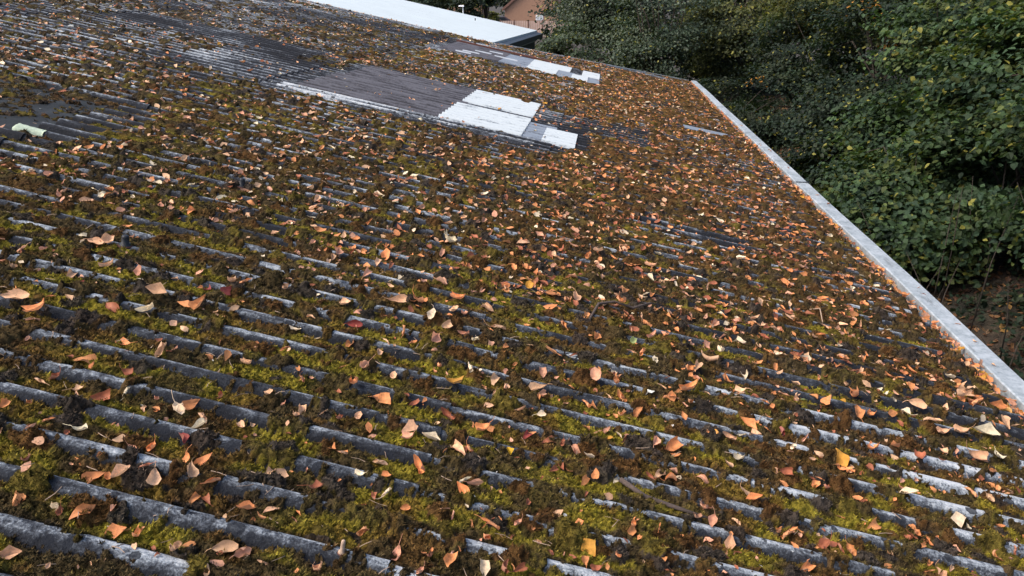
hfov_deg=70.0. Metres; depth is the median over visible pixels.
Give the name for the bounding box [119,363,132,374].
fallen leaf
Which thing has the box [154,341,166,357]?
fallen leaf
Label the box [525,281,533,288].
fallen leaf
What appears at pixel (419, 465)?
fallen leaf
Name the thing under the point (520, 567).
fallen leaf
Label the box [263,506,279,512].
fallen leaf
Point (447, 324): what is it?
fallen leaf
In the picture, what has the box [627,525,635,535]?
fallen leaf
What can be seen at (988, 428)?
fallen leaf
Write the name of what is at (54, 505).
fallen leaf
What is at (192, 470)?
fallen leaf
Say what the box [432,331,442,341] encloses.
fallen leaf
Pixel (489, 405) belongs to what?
fallen leaf
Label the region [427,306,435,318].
fallen leaf
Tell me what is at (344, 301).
fallen leaf
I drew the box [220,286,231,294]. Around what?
fallen leaf
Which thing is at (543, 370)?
fallen leaf
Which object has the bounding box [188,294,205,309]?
fallen leaf
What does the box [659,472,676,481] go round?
fallen leaf
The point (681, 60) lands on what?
tree
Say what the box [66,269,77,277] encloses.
fallen leaf
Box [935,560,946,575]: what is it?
fallen leaf
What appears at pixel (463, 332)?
fallen leaf
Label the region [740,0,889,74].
tree
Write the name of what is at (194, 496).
fallen leaf
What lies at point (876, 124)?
hazel shrub
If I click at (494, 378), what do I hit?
fallen leaf
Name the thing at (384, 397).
fallen leaf
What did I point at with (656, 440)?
fallen leaf
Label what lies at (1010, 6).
tree
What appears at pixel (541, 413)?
fallen leaf
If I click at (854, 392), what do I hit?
fallen leaf
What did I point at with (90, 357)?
fallen leaf
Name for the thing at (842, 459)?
fallen leaf
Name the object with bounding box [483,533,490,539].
fallen leaf
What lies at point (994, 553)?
fallen leaf
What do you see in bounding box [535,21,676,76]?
bush
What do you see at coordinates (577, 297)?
fallen leaf
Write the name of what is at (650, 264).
fallen leaf
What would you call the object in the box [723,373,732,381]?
fallen leaf
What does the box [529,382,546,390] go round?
fallen leaf
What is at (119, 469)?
fallen leaf
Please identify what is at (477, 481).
fallen leaf
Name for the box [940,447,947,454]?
fallen leaf
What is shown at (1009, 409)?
fallen leaf
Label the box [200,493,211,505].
fallen leaf
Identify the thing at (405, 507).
fallen leaf
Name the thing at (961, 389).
fallen leaf
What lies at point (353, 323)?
fallen leaf
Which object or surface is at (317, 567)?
fallen leaf
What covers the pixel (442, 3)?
bush
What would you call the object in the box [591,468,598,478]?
fallen leaf
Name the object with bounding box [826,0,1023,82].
tree
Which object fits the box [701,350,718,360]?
fallen leaf
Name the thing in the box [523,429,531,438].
fallen leaf
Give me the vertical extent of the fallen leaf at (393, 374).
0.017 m
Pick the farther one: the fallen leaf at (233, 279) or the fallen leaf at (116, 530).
the fallen leaf at (233, 279)
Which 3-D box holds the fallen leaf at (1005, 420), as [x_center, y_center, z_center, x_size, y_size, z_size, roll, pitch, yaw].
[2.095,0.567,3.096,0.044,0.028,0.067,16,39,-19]
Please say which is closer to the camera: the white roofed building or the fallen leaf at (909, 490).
the fallen leaf at (909, 490)
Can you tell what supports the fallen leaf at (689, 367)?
on the moss
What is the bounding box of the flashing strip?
[457,39,552,62]
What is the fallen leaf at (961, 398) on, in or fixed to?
on the warehouse
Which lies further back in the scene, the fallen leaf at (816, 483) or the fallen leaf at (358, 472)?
the fallen leaf at (816, 483)
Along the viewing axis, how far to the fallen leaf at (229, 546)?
1.66 m
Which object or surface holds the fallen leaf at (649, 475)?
on the moss
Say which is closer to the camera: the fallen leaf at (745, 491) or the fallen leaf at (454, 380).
the fallen leaf at (745, 491)
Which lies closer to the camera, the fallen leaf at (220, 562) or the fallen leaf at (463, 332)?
the fallen leaf at (220, 562)
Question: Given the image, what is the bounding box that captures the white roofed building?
[307,0,542,49]
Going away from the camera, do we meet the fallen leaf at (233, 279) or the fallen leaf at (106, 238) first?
the fallen leaf at (233, 279)
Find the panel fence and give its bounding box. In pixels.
[500,20,566,36]
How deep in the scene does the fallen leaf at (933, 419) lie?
2.94 m
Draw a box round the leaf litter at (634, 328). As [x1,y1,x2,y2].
[0,0,1023,575]
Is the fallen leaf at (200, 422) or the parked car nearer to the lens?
the fallen leaf at (200, 422)
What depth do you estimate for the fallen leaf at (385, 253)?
3.45 m
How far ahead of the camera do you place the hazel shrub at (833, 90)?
13.26 m
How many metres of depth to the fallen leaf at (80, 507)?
1.66 m
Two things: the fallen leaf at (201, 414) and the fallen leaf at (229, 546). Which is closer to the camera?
the fallen leaf at (229, 546)
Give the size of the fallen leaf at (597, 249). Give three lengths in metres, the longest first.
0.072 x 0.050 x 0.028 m
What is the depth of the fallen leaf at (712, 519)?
2.10 m
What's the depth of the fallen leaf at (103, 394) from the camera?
2.07 m
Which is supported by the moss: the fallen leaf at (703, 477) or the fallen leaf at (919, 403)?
the fallen leaf at (703, 477)
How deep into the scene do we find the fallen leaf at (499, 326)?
2.98 m
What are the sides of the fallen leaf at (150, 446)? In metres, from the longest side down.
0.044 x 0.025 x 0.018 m
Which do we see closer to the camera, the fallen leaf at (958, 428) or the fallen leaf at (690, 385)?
the fallen leaf at (690, 385)
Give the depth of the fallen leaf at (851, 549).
2.13 m
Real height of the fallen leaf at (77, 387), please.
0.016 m
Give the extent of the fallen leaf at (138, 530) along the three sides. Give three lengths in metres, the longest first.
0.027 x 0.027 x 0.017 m
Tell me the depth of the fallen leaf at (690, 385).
2.83 m
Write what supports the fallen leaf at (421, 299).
on the moss
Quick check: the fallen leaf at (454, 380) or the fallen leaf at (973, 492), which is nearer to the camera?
the fallen leaf at (454, 380)
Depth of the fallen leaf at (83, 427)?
1.91 m
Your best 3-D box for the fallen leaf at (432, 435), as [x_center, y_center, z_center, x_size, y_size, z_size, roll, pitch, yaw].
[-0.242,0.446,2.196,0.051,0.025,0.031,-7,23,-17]
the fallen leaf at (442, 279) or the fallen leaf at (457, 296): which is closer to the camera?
the fallen leaf at (457, 296)
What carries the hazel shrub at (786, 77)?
on the ground
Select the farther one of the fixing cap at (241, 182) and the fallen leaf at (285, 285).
the fixing cap at (241, 182)
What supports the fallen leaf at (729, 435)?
on the moss
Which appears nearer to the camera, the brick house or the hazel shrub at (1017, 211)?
the hazel shrub at (1017, 211)
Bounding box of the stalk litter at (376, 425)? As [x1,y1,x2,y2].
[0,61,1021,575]
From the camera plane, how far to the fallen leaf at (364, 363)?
2.48 m
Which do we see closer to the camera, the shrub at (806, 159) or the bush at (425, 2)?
the shrub at (806, 159)
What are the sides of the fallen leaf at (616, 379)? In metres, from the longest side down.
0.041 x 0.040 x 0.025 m
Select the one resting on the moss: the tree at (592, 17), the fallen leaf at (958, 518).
the fallen leaf at (958, 518)
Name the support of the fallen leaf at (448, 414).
on the moss
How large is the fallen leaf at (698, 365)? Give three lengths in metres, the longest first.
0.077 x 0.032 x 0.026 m
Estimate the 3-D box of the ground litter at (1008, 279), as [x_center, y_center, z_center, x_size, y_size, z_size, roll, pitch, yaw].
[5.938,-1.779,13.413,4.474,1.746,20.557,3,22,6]
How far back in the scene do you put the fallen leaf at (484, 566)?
1.76 m
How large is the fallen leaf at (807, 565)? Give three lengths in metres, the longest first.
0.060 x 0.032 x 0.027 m
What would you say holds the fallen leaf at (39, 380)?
on the moss
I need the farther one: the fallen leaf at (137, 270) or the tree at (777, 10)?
the tree at (777, 10)
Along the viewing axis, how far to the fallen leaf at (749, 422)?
2.67 m
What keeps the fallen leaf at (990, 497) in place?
on the moss
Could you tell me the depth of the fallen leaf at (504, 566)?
1.76 m
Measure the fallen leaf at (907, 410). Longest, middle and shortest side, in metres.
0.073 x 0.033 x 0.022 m
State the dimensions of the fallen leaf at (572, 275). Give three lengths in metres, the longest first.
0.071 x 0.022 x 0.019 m
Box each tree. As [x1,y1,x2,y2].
[446,0,487,17]
[469,0,507,18]
[495,0,510,15]
[527,0,694,78]
[527,0,779,79]
[597,0,730,80]
[661,0,791,86]
[667,0,806,93]
[722,0,889,63]
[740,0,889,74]
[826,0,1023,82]
[966,0,1023,43]
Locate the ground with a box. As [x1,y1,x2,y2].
[489,6,1023,571]
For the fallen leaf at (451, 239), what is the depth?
3.71 m
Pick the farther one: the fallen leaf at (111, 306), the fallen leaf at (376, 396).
the fallen leaf at (111, 306)
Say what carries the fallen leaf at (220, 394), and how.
on the moss
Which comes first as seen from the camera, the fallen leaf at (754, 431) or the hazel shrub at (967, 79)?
the fallen leaf at (754, 431)
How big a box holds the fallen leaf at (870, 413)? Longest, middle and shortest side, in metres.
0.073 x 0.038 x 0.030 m
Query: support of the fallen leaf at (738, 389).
on the moss
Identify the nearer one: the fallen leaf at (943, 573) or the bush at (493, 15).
the fallen leaf at (943, 573)
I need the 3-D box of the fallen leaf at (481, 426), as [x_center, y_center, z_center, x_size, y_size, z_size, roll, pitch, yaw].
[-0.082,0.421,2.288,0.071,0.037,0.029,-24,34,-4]
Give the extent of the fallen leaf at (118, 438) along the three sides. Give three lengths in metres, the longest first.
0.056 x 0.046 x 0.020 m
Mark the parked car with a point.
(502, 18)
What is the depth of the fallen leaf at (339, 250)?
3.32 m
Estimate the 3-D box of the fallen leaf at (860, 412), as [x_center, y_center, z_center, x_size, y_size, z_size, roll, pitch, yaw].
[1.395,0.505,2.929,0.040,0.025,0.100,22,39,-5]
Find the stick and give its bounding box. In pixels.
[619,477,707,517]
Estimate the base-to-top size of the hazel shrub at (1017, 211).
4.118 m
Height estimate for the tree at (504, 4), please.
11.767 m
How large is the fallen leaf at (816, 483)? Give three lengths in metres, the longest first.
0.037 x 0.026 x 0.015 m
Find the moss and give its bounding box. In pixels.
[0,0,1023,575]
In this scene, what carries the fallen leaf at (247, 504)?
on the moss
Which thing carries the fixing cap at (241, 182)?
on the warehouse
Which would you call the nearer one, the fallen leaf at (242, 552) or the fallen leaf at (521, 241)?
the fallen leaf at (242, 552)
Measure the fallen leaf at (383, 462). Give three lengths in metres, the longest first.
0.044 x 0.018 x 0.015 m
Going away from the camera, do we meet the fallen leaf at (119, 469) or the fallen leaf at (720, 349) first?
the fallen leaf at (119, 469)
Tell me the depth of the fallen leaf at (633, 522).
2.02 m
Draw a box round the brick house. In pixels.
[502,0,563,32]
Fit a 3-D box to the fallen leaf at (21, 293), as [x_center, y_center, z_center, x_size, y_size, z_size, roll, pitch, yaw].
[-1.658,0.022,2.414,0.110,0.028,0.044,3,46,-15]
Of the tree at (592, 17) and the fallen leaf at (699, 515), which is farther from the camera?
the tree at (592, 17)
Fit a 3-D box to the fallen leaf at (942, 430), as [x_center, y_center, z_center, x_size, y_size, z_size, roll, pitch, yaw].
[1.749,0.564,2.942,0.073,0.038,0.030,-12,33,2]
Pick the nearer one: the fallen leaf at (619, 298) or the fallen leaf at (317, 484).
the fallen leaf at (317, 484)
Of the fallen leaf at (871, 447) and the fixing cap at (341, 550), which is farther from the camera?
the fallen leaf at (871, 447)
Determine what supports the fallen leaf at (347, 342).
on the moss
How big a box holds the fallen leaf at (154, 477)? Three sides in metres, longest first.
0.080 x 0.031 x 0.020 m
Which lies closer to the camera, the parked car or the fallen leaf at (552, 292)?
the fallen leaf at (552, 292)
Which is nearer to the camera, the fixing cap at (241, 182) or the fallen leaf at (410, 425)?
the fallen leaf at (410, 425)
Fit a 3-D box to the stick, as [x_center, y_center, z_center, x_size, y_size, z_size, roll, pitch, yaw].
[0.445,0.622,2.153,0.272,0.079,0.024,8,23,20]
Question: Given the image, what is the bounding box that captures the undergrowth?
[716,83,1023,378]
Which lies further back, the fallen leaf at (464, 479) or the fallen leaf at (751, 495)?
the fallen leaf at (751, 495)
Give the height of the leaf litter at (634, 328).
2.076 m
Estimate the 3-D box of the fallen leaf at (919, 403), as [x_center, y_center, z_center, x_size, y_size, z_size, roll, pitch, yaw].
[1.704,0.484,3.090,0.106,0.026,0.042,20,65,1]
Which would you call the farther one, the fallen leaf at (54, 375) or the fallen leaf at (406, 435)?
the fallen leaf at (406, 435)
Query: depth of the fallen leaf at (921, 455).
2.71 m
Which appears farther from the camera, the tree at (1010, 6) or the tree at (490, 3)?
the tree at (490, 3)
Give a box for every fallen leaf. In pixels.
[0,545,21,558]
[1,289,29,298]
[12,490,25,506]
[20,453,30,461]
[21,298,43,311]
[32,436,43,444]
[34,377,48,384]
[50,367,60,378]
[50,502,58,509]
[55,497,63,515]
[65,294,73,299]
[65,384,83,390]
[65,423,87,430]
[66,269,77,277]
[69,503,94,519]
[73,354,96,363]
[79,197,93,201]
[81,237,103,243]
[81,471,104,482]
[90,388,109,400]
[98,259,112,266]
[100,232,114,242]
[104,472,110,479]
[104,523,126,537]
[105,302,119,312]
[106,434,125,441]
[110,464,129,477]
[115,337,137,344]
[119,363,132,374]
[132,525,144,536]
[133,262,140,275]
[135,302,153,311]
[145,282,166,293]
[146,433,155,450]
[146,461,160,484]
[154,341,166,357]
[169,541,181,550]
[171,390,184,414]
[178,432,188,443]
[182,399,199,410]
[182,444,191,462]
[187,206,194,213]
[187,457,198,476]
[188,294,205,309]
[188,418,206,428]
[189,491,199,502]
[193,452,211,465]
[198,412,206,422]
[200,477,220,483]
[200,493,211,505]
[204,563,209,575]
[205,540,237,551]
[209,560,223,566]
[217,391,222,397]
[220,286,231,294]
[227,276,235,281]
[229,546,251,558]
[236,420,244,427]
[236,500,255,509]
[240,357,251,363]
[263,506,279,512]
[264,389,272,394]
[266,466,275,473]
[277,468,288,477]
[282,283,288,288]
[297,479,323,488]
[298,404,305,414]
[312,561,321,570]
[335,247,343,253]
[339,297,350,304]
[344,320,362,326]
[345,339,353,346]
[349,376,357,383]
[354,411,361,418]
[354,469,365,475]
[356,526,368,535]
[359,354,375,367]
[362,266,372,277]
[368,394,379,401]
[372,459,387,464]
[374,487,391,498]
[379,392,390,403]
[380,248,389,259]
[381,470,391,476]
[384,294,406,301]
[390,371,396,377]
[391,533,402,559]
[400,504,410,509]
[401,419,417,431]
[401,430,415,438]
[412,284,427,301]
[413,454,424,473]
[416,564,424,573]
[422,431,440,440]
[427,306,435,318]
[429,273,446,284]
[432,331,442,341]
[441,320,452,327]
[441,407,454,419]
[443,551,457,566]
[444,229,456,241]
[445,375,463,383]
[449,305,458,310]
[450,290,464,298]
[450,439,464,455]
[457,330,468,334]
[457,481,469,492]
[458,476,469,482]
[464,478,483,484]
[474,416,494,429]
[475,514,499,529]
[479,302,493,311]
[480,559,489,575]
[483,319,505,329]
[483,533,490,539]
[484,402,493,407]
[491,373,499,385]
[501,559,508,572]
[507,447,513,454]
[511,562,527,571]
[514,514,522,524]
[516,239,528,243]
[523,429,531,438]
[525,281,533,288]
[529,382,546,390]
[532,410,545,415]
[539,367,546,377]
[541,285,560,295]
[542,435,555,442]
[545,345,561,355]
[555,509,562,516]
[566,274,576,277]
[571,444,580,453]
[572,287,580,300]
[581,538,595,556]
[581,556,589,567]
[585,245,590,257]
[590,367,600,380]
[590,562,607,570]
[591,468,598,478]
[593,247,602,250]
[594,331,601,338]
[613,373,620,382]
[616,292,625,302]
[617,389,626,401]
[621,285,628,292]
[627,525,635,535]
[630,336,636,342]
[631,517,638,526]
[633,407,642,416]
[645,260,656,266]
[646,329,655,337]
[646,471,655,479]
[653,436,660,447]
[655,469,665,477]
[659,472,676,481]
[664,391,675,400]
[664,436,682,450]
[679,378,697,389]
[686,364,695,371]
[693,473,708,483]
[694,359,702,369]
[694,513,701,517]
[700,500,707,508]
[701,304,715,308]
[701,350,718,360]
[704,340,709,347]
[708,510,717,526]
[717,345,724,351]
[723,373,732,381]
[723,431,736,439]
[724,533,735,549]
[732,336,745,342]
[733,452,744,459]
[735,385,751,391]
[740,481,749,495]
[741,417,756,429]
[746,492,762,499]
[749,428,760,434]
[777,465,792,474]
[779,426,784,435]
[780,526,797,538]
[794,393,799,400]
[799,559,815,571]
[811,480,820,486]
[818,530,831,548]
[820,395,830,404]
[836,448,849,466]
[845,536,856,555]
[849,387,858,396]
[855,405,864,422]
[865,463,873,469]
[866,408,876,415]
[866,517,880,529]
[867,441,879,449]
[891,440,900,446]
[899,487,918,493]
[900,407,916,414]
[902,398,926,408]
[914,449,925,458]
[914,528,923,535]
[923,417,942,420]
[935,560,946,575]
[936,424,957,433]
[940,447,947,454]
[951,511,965,527]
[953,423,975,432]
[956,381,973,396]
[956,395,964,401]
[964,487,977,496]
[966,390,974,395]
[966,440,988,461]
[969,397,982,406]
[973,422,1000,435]
[985,492,994,501]
[990,399,1006,408]
[992,549,998,557]
[994,447,1005,457]
[997,407,1011,412]
[1001,415,1010,428]
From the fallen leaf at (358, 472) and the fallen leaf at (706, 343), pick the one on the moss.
the fallen leaf at (706, 343)
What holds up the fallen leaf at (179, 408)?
on the moss
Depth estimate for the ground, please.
7.79 m
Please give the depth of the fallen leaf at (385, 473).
1.98 m
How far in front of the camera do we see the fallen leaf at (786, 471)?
2.41 m
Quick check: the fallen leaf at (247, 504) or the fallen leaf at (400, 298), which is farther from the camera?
the fallen leaf at (400, 298)
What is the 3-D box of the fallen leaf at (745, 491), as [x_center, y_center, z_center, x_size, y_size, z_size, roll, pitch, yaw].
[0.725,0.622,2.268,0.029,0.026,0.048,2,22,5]
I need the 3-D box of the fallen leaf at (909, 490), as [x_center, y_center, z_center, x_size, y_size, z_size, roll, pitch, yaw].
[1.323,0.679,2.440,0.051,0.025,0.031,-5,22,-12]
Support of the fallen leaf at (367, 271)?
on the warehouse
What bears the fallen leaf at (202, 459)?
on the warehouse
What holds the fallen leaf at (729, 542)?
on the moss
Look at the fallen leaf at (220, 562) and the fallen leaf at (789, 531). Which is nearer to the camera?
the fallen leaf at (220, 562)
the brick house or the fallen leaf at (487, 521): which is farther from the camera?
the brick house
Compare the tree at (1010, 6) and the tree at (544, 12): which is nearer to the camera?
the tree at (1010, 6)
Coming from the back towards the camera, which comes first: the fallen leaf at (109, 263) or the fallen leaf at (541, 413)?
the fallen leaf at (109, 263)
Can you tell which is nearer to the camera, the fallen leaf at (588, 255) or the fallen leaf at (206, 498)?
the fallen leaf at (206, 498)
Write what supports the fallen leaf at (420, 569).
on the moss
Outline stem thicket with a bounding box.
[857,152,1023,372]
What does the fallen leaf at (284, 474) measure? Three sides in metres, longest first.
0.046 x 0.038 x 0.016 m
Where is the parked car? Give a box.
[498,16,513,24]
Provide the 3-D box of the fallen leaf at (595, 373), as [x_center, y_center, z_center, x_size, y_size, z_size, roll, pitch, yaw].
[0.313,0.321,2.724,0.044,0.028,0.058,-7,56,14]
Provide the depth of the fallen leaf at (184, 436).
1.97 m
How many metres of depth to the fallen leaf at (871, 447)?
2.71 m
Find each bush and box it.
[406,0,441,7]
[420,0,451,8]
[438,0,455,11]
[483,11,500,20]
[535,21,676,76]
[691,76,763,122]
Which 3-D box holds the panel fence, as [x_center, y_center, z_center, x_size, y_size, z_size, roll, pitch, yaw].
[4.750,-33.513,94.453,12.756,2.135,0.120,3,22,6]
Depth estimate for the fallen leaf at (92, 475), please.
1.79 m
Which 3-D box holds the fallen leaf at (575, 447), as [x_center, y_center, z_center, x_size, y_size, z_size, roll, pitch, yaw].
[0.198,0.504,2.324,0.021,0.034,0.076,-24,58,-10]
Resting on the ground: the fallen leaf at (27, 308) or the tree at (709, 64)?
the tree at (709, 64)
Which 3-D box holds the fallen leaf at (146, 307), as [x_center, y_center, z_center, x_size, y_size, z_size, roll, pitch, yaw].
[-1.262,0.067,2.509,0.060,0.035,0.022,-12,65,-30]
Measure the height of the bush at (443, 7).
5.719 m
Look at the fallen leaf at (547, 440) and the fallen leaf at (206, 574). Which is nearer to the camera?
the fallen leaf at (206, 574)
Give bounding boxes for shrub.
[722,0,896,149]
[748,0,980,163]
[778,120,852,188]
[798,139,1023,295]
[799,0,1023,186]
[847,0,1023,267]
[947,70,1023,296]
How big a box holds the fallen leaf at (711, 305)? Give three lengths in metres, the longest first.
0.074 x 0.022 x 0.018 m
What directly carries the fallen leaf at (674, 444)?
on the moss
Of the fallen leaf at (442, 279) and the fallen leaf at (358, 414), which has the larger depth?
the fallen leaf at (442, 279)
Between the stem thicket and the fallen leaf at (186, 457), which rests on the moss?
the fallen leaf at (186, 457)
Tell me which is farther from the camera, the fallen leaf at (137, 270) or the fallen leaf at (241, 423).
the fallen leaf at (137, 270)
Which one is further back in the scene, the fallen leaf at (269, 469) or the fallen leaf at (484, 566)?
the fallen leaf at (269, 469)
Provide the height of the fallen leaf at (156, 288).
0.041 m
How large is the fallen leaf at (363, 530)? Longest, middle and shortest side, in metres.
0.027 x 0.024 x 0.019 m
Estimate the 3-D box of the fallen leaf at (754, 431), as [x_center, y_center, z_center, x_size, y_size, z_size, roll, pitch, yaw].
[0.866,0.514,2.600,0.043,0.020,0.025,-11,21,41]
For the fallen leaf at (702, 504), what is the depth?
2.17 m
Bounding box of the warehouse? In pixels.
[0,0,1023,575]
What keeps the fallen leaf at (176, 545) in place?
on the moss
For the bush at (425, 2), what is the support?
on the ground
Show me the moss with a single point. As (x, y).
(618, 180)
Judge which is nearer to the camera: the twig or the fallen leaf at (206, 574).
the fallen leaf at (206, 574)
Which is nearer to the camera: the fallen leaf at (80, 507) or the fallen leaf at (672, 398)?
the fallen leaf at (80, 507)
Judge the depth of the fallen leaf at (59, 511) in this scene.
1.66 m
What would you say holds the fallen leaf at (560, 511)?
on the warehouse
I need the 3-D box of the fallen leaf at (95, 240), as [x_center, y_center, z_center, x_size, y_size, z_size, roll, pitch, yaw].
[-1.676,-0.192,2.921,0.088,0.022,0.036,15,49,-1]
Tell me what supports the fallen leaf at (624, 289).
on the moss
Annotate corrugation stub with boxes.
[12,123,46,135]
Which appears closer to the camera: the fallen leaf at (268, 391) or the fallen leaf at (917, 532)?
the fallen leaf at (268, 391)
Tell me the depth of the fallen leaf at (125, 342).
2.36 m
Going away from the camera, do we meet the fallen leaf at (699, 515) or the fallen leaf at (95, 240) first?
the fallen leaf at (699, 515)
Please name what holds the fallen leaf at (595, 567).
on the warehouse
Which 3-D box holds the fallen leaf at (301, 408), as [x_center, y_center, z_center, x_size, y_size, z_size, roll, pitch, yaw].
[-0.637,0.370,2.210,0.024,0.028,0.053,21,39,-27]
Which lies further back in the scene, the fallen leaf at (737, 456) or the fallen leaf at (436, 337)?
the fallen leaf at (436, 337)
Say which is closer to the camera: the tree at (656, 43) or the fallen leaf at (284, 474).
the fallen leaf at (284, 474)
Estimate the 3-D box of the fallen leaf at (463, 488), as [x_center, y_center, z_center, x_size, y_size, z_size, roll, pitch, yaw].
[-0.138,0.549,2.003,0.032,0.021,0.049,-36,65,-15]
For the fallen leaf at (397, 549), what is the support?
on the moss
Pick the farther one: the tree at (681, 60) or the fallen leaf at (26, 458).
the tree at (681, 60)
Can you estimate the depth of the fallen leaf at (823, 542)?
2.12 m
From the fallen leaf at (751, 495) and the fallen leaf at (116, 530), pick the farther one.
the fallen leaf at (751, 495)
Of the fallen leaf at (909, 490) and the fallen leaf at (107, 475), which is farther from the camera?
the fallen leaf at (909, 490)
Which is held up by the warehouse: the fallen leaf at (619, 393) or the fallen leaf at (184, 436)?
the fallen leaf at (619, 393)
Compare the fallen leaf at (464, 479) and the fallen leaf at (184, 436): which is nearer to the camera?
the fallen leaf at (184, 436)
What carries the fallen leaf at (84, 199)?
on the moss
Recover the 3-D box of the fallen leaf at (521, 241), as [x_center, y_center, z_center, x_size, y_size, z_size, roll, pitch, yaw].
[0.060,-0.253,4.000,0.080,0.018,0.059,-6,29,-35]
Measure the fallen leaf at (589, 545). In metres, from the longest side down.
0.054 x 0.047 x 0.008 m
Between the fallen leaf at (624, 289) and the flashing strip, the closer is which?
the fallen leaf at (624, 289)
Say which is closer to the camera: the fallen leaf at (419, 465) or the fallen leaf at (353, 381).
the fallen leaf at (419, 465)
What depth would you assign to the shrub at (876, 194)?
8.26 m
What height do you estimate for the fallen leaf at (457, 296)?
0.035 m
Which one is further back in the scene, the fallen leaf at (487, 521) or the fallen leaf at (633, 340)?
the fallen leaf at (633, 340)
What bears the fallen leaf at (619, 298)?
on the warehouse
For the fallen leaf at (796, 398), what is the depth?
2.88 m
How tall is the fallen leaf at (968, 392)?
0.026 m
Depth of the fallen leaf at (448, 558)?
1.76 m
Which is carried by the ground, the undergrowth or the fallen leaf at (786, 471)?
the undergrowth
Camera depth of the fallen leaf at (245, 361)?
2.37 m
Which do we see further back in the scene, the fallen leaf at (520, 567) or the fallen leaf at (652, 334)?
the fallen leaf at (652, 334)
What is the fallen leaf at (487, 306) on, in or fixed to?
on the moss
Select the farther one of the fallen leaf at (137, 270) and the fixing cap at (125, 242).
the fixing cap at (125, 242)
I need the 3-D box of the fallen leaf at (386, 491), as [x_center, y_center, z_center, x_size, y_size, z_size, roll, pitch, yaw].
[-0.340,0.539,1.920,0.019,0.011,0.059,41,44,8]
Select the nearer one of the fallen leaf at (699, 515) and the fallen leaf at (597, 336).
the fallen leaf at (699, 515)
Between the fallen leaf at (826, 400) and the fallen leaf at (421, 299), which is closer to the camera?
the fallen leaf at (826, 400)
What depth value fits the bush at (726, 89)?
19.20 m
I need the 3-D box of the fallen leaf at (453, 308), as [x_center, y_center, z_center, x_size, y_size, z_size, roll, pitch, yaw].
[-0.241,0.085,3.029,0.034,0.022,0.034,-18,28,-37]
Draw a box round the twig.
[588,300,666,319]
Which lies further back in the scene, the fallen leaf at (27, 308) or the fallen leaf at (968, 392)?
the fallen leaf at (968, 392)
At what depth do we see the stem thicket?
7.31 m
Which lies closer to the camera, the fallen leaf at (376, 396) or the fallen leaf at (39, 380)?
the fallen leaf at (39, 380)
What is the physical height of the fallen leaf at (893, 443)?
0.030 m
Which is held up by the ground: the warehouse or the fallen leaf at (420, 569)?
the warehouse
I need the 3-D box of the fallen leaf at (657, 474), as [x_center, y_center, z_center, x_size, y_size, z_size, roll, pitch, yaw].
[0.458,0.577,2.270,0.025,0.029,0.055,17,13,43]
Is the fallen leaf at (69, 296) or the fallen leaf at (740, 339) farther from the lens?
the fallen leaf at (740, 339)
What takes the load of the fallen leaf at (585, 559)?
on the moss
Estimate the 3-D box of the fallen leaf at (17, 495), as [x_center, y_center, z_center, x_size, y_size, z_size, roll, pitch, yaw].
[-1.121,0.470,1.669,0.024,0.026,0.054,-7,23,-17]
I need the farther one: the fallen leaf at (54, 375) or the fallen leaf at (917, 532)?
the fallen leaf at (917, 532)
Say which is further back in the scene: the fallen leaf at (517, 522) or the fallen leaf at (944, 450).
the fallen leaf at (944, 450)
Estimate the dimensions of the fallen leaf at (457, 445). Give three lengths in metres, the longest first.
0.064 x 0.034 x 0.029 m
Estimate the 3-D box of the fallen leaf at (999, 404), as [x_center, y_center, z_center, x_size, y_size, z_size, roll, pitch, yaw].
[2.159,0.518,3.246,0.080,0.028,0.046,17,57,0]
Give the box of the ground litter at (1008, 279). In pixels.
[731,92,1023,365]
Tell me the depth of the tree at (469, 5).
78.25 m
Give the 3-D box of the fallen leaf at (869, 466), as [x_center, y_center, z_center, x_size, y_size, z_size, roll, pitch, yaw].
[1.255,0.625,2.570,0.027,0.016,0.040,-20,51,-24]
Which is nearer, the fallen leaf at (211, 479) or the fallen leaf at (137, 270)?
the fallen leaf at (211, 479)
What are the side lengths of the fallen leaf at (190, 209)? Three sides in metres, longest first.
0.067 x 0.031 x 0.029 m
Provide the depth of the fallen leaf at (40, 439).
1.84 m
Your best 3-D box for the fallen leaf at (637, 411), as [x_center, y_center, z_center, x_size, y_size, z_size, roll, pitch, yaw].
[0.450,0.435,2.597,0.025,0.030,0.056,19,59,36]
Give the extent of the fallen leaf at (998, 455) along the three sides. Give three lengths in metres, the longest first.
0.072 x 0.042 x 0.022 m
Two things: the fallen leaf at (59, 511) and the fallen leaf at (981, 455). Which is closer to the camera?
the fallen leaf at (59, 511)
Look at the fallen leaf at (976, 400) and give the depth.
3.24 m
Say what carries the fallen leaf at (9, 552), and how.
on the moss
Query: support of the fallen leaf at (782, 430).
on the moss
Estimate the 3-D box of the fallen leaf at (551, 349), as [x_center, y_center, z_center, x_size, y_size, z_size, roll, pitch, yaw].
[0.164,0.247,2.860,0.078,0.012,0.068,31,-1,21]
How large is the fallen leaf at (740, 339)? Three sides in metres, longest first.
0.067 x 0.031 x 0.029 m
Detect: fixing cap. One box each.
[117,235,132,247]
[237,178,244,187]
[337,539,345,555]
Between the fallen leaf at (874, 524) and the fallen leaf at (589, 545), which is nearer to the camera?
the fallen leaf at (589, 545)
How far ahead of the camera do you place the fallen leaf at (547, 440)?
2.33 m
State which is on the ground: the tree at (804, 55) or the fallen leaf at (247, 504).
the tree at (804, 55)

